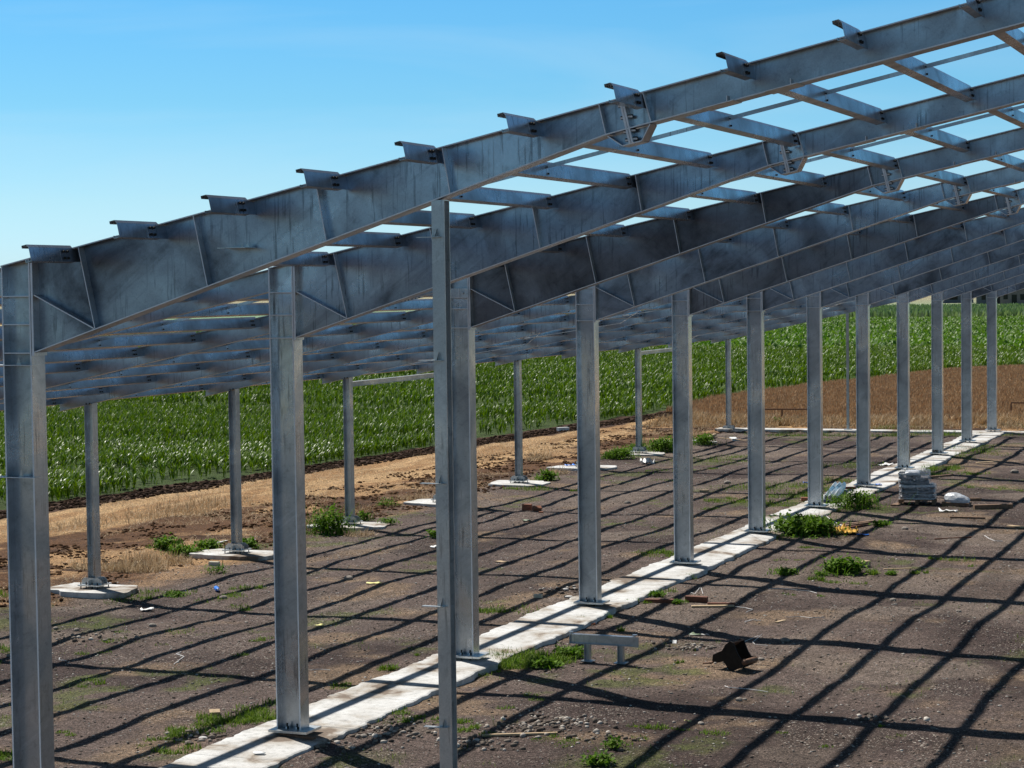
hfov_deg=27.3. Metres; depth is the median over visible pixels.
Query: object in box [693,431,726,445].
weed bush
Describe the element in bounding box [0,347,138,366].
purlin
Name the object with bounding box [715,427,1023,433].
end footing strip
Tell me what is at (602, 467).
concrete pad
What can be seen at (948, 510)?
plastic film
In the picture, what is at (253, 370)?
purlin
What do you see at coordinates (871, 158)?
purlin
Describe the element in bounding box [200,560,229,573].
weed bush
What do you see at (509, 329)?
purlin
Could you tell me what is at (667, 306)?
purlin
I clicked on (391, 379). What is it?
eaves strut
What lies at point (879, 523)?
weed bush
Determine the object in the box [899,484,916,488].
cement sack
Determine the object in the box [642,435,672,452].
weed bush
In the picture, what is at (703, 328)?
purlin
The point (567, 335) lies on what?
lean to rafter
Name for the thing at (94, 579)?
column
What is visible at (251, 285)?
lean to rafter
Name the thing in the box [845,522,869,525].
plank
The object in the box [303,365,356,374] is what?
purlin
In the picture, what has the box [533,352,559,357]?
purlin
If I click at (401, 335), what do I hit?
purlin
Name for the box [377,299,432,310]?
purlin
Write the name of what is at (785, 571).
weed bush
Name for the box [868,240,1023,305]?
rafter beam
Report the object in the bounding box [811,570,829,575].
weed bush
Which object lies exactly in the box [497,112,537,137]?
purlin stub
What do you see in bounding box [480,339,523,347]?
purlin
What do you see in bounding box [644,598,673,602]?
plank
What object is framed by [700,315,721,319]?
purlin
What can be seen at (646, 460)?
plastic bag
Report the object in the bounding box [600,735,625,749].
weed bush
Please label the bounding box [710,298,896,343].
lean to rafter
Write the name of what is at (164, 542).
weed bush
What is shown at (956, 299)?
house
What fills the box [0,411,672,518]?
field edge clods
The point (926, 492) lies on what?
cement sack
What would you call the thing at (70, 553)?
soil clods
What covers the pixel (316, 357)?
purlin
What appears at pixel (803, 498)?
brick
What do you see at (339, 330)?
purlin
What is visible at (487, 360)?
purlin
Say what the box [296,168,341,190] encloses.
purlin stub
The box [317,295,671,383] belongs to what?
lean to rafter
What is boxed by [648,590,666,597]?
weed bush
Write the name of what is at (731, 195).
purlin
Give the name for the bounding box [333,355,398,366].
purlin
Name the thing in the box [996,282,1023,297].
rafter beam
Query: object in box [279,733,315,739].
packer plate
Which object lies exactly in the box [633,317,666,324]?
purlin
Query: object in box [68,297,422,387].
sag bar
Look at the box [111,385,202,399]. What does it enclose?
purlin
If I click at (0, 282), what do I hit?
lean to rafter
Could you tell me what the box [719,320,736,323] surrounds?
purlin
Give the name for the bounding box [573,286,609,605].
steel column
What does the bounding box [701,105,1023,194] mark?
sag bar
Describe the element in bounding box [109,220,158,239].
purlin stub
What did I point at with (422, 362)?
purlin
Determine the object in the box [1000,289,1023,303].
house
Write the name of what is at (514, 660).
grass
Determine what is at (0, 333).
purlin
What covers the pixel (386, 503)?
weed bush
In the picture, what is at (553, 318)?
purlin
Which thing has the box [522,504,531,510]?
brick
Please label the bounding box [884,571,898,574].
weed bush
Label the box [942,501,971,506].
board base
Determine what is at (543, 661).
weed bush
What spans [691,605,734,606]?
plank
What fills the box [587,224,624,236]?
purlin
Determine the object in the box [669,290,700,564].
steel column
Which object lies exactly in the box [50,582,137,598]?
concrete pad
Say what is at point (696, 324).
lean to rafter
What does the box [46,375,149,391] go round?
purlin
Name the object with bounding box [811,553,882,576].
weed bush
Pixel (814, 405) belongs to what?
steel column
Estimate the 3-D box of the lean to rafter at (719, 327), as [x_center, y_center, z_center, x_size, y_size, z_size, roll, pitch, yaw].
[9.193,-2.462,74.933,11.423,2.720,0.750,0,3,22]
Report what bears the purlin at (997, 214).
attached to the rafter beam at (800, 264)
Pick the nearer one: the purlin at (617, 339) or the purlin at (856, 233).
the purlin at (856, 233)
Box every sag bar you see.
[47,301,257,354]
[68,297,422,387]
[460,43,1009,197]
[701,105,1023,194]
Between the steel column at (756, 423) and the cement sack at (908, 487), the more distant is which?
the cement sack at (908, 487)
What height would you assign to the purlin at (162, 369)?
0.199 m
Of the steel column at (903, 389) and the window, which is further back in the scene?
the window
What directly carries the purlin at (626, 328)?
attached to the lean to rafter at (567, 335)
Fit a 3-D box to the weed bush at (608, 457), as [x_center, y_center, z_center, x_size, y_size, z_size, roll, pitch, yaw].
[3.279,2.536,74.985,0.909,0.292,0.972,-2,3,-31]
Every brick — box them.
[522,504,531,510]
[532,506,541,510]
[801,497,807,501]
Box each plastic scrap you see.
[253,751,265,753]
[878,462,893,465]
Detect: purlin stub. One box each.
[21,244,72,262]
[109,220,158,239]
[201,195,249,215]
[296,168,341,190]
[394,141,437,164]
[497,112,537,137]
[604,83,640,109]
[715,52,750,79]
[832,19,862,49]
[959,0,980,17]
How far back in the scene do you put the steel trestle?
33.78 m
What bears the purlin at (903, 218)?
attached to the rafter beam at (800, 264)
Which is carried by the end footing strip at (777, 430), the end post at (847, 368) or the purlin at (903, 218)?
the end post at (847, 368)
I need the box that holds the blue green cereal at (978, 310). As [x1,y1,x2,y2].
[554,302,1023,317]
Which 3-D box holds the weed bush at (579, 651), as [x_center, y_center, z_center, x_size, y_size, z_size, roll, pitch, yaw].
[0.964,4.350,34.476,0.733,0.265,0.700,-2,3,-16]
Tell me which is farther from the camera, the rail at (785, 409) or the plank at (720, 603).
the rail at (785, 409)
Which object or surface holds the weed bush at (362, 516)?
on the ground at (954, 722)
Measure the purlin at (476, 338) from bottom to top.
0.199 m
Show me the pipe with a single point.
(561, 428)
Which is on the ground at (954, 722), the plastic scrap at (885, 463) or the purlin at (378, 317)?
the plastic scrap at (885, 463)
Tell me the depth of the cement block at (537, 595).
41.07 m
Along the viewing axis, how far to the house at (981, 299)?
585.29 m
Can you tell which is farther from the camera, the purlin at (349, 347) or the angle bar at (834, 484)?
the angle bar at (834, 484)
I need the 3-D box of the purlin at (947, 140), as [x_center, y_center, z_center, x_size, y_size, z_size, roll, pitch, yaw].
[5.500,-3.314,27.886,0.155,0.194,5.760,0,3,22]
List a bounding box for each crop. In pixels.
[0,343,1023,501]
[109,314,1023,349]
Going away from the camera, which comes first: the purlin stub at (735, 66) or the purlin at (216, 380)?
the purlin stub at (735, 66)
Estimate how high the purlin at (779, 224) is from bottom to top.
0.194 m
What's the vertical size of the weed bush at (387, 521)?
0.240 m
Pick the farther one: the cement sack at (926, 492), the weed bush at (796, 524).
the cement sack at (926, 492)
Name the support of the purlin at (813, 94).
attached to the rafter beam at (100, 286)
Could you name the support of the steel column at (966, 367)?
on the footing strip at (346, 712)
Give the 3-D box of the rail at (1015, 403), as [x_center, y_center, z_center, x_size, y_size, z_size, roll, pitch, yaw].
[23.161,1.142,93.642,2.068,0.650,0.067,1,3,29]
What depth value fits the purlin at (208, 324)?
33.04 m
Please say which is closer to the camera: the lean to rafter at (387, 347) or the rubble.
the rubble
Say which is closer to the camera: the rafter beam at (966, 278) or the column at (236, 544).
the column at (236, 544)
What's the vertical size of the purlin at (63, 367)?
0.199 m
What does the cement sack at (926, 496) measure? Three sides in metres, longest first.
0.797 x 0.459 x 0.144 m
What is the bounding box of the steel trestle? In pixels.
[568,631,638,663]
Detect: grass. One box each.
[0,408,1023,602]
[0,422,1023,767]
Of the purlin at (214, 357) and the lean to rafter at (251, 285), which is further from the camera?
the purlin at (214, 357)
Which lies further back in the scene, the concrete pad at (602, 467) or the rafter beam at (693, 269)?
the concrete pad at (602, 467)
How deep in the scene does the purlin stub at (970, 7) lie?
18.16 m
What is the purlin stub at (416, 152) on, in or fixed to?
attached to the rafter beam at (100, 286)
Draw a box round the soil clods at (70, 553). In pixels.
[0,427,720,611]
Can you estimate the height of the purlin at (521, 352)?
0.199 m
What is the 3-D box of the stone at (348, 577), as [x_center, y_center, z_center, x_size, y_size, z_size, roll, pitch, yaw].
[-3.460,4.101,44.636,0.200,0.097,0.200,0,3,22]
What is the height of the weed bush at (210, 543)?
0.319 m
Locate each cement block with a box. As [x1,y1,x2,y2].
[208,561,219,565]
[533,594,542,597]
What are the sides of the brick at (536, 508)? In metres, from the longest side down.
0.240 x 0.140 x 0.130 m
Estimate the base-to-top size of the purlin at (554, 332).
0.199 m
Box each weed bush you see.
[142,532,188,550]
[157,590,190,597]
[160,541,209,556]
[187,538,225,550]
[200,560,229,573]
[229,536,267,547]
[305,493,362,536]
[357,510,374,520]
[376,497,399,506]
[377,517,402,524]
[421,529,435,538]
[528,655,564,669]
[530,468,560,480]
[549,642,591,659]
[580,749,616,766]
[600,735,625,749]
[601,445,641,458]
[601,452,610,458]
[625,441,647,449]
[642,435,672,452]
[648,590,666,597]
[672,599,687,603]
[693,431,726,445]
[764,508,876,538]
[767,566,805,575]
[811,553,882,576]
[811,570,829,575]
[825,486,910,510]
[868,519,892,526]
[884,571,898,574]
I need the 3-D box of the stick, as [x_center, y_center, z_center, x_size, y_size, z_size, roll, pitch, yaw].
[10.365,3.622,49.560,0.996,0.040,0.035,-2,3,-21]
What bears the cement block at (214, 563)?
on the ground at (954, 722)
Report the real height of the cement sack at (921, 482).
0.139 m
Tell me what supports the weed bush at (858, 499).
on the ground at (954, 722)
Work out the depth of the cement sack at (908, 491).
57.02 m
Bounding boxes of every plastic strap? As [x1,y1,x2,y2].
[725,686,767,691]
[771,588,815,592]
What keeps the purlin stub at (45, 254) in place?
attached to the rafter beam at (100, 286)
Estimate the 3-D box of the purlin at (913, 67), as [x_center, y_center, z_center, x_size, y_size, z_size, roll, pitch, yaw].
[4.260,-3.249,21.919,0.155,0.194,5.760,0,3,22]
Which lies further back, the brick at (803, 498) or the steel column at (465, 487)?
the brick at (803, 498)
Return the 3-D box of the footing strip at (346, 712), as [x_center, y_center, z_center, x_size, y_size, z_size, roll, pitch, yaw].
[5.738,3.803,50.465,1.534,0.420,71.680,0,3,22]
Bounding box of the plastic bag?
[640,458,654,463]
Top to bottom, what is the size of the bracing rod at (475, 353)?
0.567 m
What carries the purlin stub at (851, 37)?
attached to the rafter beam at (100, 286)
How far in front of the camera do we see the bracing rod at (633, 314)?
54.60 m
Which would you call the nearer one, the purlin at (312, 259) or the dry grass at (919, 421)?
the purlin at (312, 259)
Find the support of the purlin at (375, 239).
attached to the rafter beam at (100, 286)
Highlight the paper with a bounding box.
[140,607,153,610]
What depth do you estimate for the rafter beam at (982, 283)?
72.13 m
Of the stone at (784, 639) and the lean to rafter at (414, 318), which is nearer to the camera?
the stone at (784, 639)
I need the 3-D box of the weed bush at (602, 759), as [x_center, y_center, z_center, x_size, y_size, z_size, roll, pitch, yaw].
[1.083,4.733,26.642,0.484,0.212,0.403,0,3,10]
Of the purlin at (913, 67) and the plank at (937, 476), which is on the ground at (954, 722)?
the plank at (937, 476)
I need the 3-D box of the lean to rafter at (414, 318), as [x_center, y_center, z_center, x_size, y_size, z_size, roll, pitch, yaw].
[-4.073,-0.765,41.509,11.423,2.720,0.750,0,3,22]
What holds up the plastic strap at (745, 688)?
on the ground at (954, 722)
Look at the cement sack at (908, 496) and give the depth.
57.02 m
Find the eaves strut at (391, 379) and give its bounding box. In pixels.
[353,373,433,386]
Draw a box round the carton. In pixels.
[209,709,219,715]
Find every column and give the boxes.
[0,258,54,767]
[78,403,111,589]
[222,388,251,553]
[268,266,320,734]
[343,377,362,524]
[451,278,488,659]
[509,360,528,482]
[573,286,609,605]
[631,348,647,452]
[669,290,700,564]
[723,339,734,428]
[744,292,771,532]
[804,292,828,507]
[853,292,875,486]
[894,292,914,469]
[929,292,947,454]
[959,292,975,441]
[985,291,1000,431]
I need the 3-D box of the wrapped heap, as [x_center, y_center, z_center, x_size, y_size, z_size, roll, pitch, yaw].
[11.999,3.083,56.837,0.698,0.318,0.534,0,3,22]
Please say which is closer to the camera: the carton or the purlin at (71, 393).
the carton
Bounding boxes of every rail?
[765,409,806,417]
[1010,402,1023,411]
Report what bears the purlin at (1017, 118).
attached to the rafter beam at (348, 284)
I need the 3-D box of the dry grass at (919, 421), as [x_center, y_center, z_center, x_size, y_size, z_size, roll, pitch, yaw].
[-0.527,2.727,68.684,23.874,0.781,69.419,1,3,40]
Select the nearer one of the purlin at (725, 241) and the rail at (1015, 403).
the purlin at (725, 241)
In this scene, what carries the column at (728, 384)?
on the end footing strip at (777, 430)
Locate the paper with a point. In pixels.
(147, 609)
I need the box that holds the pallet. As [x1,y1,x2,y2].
[898,471,936,504]
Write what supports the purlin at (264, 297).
attached to the lean to rafter at (204, 340)
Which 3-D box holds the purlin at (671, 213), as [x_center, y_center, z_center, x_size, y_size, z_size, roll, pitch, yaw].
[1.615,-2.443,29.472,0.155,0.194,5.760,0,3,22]
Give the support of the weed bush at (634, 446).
on the ground at (954, 722)
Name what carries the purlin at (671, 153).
attached to the rafter beam at (100, 286)
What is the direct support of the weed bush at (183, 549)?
on the ground at (954, 722)
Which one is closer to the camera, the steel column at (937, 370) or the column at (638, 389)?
the steel column at (937, 370)
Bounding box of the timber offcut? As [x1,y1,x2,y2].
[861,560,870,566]
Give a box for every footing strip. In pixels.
[160,432,1005,767]
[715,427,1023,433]
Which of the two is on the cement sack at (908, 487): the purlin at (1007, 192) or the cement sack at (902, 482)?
the cement sack at (902, 482)
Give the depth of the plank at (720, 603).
39.88 m
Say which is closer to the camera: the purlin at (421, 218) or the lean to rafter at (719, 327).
the purlin at (421, 218)
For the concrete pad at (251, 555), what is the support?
on the ground at (954, 722)
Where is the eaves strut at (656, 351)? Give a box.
[641,348,671,354]
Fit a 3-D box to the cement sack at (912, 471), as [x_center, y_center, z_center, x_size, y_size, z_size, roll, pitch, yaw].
[10.889,2.409,57.315,0.390,0.144,0.677,-2,2,15]
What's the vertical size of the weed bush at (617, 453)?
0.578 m
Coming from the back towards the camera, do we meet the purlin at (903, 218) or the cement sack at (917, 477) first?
the cement sack at (917, 477)
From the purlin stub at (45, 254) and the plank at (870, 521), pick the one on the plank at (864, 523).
the plank at (870, 521)
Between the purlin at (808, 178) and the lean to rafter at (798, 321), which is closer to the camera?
the purlin at (808, 178)
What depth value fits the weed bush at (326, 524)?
53.22 m
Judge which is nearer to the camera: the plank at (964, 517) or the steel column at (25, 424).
the steel column at (25, 424)
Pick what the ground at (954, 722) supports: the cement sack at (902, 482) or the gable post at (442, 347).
the gable post at (442, 347)
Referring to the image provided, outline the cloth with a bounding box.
[823,523,858,533]
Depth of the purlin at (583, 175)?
24.35 m
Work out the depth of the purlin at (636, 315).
56.53 m
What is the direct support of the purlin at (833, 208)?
attached to the rafter beam at (538, 278)
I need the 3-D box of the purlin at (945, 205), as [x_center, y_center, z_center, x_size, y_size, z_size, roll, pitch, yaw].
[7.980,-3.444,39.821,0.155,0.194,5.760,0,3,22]
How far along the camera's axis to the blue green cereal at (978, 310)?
384.36 m
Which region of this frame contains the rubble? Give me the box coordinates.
[53,584,930,752]
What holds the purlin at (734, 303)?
attached to the lean to rafter at (567, 335)
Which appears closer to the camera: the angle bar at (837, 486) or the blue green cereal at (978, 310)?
the angle bar at (837, 486)
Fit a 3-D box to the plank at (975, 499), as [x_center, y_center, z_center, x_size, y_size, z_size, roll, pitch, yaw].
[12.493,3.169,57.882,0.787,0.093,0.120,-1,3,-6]
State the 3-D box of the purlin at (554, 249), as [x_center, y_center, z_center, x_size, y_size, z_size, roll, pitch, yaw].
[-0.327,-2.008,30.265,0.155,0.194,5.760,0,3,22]
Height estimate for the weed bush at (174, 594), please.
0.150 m
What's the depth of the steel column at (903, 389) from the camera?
67.27 m
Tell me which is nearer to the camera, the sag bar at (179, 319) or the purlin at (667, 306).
the sag bar at (179, 319)
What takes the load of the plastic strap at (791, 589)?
on the ground at (954, 722)
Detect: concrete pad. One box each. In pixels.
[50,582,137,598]
[189,549,272,560]
[307,522,390,530]
[403,499,435,506]
[488,480,549,487]
[546,465,616,470]
[632,451,664,455]
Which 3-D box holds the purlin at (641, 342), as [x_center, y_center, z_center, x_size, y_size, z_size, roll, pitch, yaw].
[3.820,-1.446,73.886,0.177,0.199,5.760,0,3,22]
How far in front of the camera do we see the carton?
30.08 m
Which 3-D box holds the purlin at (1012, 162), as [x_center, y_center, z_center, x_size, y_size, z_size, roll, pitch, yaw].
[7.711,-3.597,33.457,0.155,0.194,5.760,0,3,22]
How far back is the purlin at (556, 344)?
63.89 m
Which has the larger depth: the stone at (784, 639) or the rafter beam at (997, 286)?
the rafter beam at (997, 286)
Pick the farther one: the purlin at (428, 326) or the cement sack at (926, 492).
the cement sack at (926, 492)
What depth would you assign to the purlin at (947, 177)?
34.81 m
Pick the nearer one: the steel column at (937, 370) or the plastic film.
the plastic film
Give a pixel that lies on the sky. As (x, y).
(127, 110)
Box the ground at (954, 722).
[0,294,1023,767]
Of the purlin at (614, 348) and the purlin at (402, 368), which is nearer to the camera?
the purlin at (402, 368)
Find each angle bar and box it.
[823,481,837,496]
[828,482,841,496]
[834,482,845,495]
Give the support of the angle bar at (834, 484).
on the angle bar
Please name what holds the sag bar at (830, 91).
attached to the purlin at (498, 197)
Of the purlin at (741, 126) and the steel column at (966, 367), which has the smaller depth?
the purlin at (741, 126)
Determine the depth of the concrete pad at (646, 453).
76.53 m
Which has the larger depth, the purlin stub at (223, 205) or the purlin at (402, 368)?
the purlin at (402, 368)
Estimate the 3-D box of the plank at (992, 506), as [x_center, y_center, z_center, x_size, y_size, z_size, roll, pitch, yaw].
[12.740,3.246,55.833,1.031,0.127,0.140,-1,3,-4]
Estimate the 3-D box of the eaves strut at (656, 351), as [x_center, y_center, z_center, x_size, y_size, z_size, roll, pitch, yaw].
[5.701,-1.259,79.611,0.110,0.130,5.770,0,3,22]
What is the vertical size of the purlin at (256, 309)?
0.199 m
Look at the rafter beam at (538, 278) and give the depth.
32.39 m
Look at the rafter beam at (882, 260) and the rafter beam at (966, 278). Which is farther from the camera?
the rafter beam at (966, 278)
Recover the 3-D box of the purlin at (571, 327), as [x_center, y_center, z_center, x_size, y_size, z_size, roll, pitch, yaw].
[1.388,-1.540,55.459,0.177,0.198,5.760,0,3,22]
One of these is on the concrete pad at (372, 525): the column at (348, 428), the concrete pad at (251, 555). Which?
the column at (348, 428)
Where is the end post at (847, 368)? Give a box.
[844,313,851,429]
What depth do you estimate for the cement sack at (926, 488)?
56.83 m
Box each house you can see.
[943,295,972,302]
[976,294,999,303]
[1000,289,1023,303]
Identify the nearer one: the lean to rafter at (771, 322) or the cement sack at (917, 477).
the cement sack at (917, 477)
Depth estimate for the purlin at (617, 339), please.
69.56 m
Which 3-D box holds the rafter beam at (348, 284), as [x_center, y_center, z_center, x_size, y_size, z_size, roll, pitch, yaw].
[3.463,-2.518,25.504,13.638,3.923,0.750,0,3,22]
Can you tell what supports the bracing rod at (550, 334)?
attached to the lean to rafter at (492, 339)
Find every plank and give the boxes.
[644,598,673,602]
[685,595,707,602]
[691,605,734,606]
[707,602,734,605]
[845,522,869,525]
[847,520,875,523]
[891,502,906,505]
[929,474,953,477]
[950,516,984,518]
[969,498,981,500]
[973,504,1012,509]
[1007,525,1023,527]
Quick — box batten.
[482,732,557,736]
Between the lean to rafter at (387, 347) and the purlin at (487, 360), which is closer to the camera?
the lean to rafter at (387, 347)
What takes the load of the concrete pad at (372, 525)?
on the ground at (954, 722)
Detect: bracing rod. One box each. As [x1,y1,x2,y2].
[407,345,525,364]
[497,323,619,343]
[602,308,671,319]
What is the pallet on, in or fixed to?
on the ground at (954, 722)
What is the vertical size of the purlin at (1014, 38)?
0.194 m
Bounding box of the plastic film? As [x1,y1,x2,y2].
[939,508,957,511]
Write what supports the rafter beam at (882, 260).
attached to the steel column at (756, 423)
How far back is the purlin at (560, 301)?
45.00 m
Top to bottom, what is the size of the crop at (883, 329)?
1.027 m
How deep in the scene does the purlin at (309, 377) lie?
53.97 m
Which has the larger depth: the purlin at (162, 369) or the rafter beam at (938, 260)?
the rafter beam at (938, 260)
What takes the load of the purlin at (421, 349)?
attached to the lean to rafter at (492, 339)
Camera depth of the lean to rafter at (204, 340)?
35.78 m
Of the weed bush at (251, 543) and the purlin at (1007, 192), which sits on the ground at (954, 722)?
the weed bush at (251, 543)
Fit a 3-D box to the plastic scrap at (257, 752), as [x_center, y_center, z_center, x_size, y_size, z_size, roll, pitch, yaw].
[-3.256,4.747,27.159,0.161,0.022,0.098,0,3,10]
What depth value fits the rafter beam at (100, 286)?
20.97 m
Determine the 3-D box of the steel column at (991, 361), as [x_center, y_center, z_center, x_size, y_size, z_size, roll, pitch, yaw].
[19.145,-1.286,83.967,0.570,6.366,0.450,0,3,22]
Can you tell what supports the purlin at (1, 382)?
attached to the lean to rafter at (251, 285)
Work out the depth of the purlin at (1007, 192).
40.58 m
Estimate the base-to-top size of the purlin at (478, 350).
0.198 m
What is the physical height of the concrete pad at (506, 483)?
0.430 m
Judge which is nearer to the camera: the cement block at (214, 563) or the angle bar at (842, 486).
the cement block at (214, 563)
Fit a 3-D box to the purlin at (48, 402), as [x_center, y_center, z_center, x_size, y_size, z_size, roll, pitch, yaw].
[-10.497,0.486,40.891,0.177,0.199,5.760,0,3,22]
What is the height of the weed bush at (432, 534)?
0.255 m
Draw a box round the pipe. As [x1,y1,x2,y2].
[556,427,568,430]
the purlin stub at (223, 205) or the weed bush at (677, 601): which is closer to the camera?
the purlin stub at (223, 205)
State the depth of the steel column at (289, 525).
28.25 m
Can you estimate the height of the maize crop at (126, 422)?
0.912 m
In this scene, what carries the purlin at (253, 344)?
attached to the lean to rafter at (204, 340)
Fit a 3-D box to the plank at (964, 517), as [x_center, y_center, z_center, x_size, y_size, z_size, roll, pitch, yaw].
[11.601,3.405,53.716,0.884,0.073,0.090,0,3,7]
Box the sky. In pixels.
[0,0,1023,271]
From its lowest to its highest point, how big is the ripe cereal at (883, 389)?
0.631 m
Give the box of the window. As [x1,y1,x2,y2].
[1012,295,1016,303]
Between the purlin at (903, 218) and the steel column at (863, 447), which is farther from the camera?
the steel column at (863, 447)
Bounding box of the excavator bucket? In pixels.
[703,638,757,670]
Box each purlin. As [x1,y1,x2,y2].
[0,326,1,340]
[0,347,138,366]
[0,361,82,377]
[0,377,3,386]
[0,387,104,403]
[0,399,54,410]
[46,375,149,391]
[48,332,196,351]
[80,363,199,380]
[102,317,256,335]
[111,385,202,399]
[132,350,250,367]
[141,339,269,353]
[157,375,244,388]
[169,303,268,318]
[198,324,352,340]
[203,365,269,377]
[240,293,268,300]
[249,353,333,366]
[252,374,317,385]
[258,311,406,324]
[274,251,328,266]
[303,341,379,354]
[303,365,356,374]
[327,232,402,247]
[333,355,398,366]
[345,330,425,343]
[355,322,432,331]
[364,365,414,374]
[375,345,433,356]
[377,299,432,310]
[385,210,476,228]
[403,358,433,365]
[416,358,494,369]
[422,335,481,345]
[425,324,523,334]
[448,187,551,209]
[475,347,488,353]
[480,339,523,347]
[490,350,525,357]
[511,162,632,188]
[511,314,565,324]
[519,329,563,338]
[524,320,602,329]
[525,341,561,349]
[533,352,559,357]
[538,296,568,305]
[539,245,559,252]
[558,309,575,313]
[566,311,641,319]
[584,138,712,168]
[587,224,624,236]
[599,325,630,332]
[599,337,624,342]
[600,347,616,350]
[627,340,646,344]
[630,330,655,335]
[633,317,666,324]
[636,206,690,220]
[643,303,671,309]
[676,110,796,146]
[691,187,757,204]
[692,327,706,330]
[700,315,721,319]
[717,239,729,242]
[717,300,739,306]
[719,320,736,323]
[749,166,825,187]
[760,219,787,228]
[779,84,882,124]
[787,219,860,235]
[807,203,845,215]
[822,147,895,169]
[845,205,911,223]
[855,187,903,200]
[883,57,972,101]
[895,158,965,186]
[906,127,967,152]
[931,199,961,210]
[964,176,1016,198]
[985,211,1006,218]
[987,154,1023,171]
[988,107,1023,128]
[995,29,1023,54]
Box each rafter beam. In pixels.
[30,0,1023,355]
[293,74,1023,339]
[468,127,1023,329]
[594,167,1023,321]
[688,188,1023,316]
[761,207,1023,311]
[820,224,1023,308]
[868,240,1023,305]
[908,254,1023,302]
[942,265,1023,300]
[971,274,1023,299]
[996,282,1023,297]
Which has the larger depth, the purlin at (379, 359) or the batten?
the purlin at (379, 359)
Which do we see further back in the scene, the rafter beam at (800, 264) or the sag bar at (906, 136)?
the rafter beam at (800, 264)
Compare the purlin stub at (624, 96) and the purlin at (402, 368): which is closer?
the purlin stub at (624, 96)
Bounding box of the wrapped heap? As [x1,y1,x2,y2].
[944,492,969,502]
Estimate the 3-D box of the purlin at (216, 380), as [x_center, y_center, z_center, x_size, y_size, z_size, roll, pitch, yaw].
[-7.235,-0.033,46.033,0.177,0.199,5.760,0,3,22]
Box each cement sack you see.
[899,475,913,479]
[899,479,914,484]
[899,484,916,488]
[900,488,917,493]
[900,493,917,497]
[904,470,920,475]
[914,475,929,480]
[914,480,928,484]
[917,489,935,494]
[917,494,934,498]
[918,483,934,489]
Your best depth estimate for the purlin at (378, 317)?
39.37 m
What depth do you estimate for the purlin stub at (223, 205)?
20.90 m
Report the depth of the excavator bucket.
33.12 m
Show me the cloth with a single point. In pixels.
(847, 530)
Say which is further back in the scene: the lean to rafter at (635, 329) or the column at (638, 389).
the column at (638, 389)
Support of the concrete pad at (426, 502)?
on the ground at (954, 722)
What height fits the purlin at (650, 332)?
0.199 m
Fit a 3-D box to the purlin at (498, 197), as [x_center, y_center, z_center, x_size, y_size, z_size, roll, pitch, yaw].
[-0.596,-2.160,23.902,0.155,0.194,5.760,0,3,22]
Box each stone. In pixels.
[344,575,352,579]
[780,637,789,641]
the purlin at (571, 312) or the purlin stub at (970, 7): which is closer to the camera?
the purlin stub at (970, 7)
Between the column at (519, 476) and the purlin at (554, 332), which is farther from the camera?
the column at (519, 476)
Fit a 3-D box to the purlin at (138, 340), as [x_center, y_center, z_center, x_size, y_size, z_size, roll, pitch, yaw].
[-6.406,-0.645,32.747,0.177,0.199,5.760,0,3,22]
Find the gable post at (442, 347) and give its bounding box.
[416,200,457,767]
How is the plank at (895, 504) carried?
on the ground at (954, 722)
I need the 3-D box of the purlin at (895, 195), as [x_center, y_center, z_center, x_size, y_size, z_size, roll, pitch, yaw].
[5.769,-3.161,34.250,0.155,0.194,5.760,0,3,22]
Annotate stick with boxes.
[934,536,970,539]
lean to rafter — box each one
[0,268,0,297]
[0,270,268,360]
[0,291,432,399]
[51,309,432,411]
[199,295,575,395]
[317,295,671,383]
[412,297,745,373]
[492,299,746,365]
[559,297,805,358]
[617,296,855,352]
[666,296,895,347]
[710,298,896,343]
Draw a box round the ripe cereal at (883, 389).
[666,363,1023,422]
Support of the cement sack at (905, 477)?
on the cement sack at (902, 482)
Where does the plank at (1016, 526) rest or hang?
on the ground at (954, 722)
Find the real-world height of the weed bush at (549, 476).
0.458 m

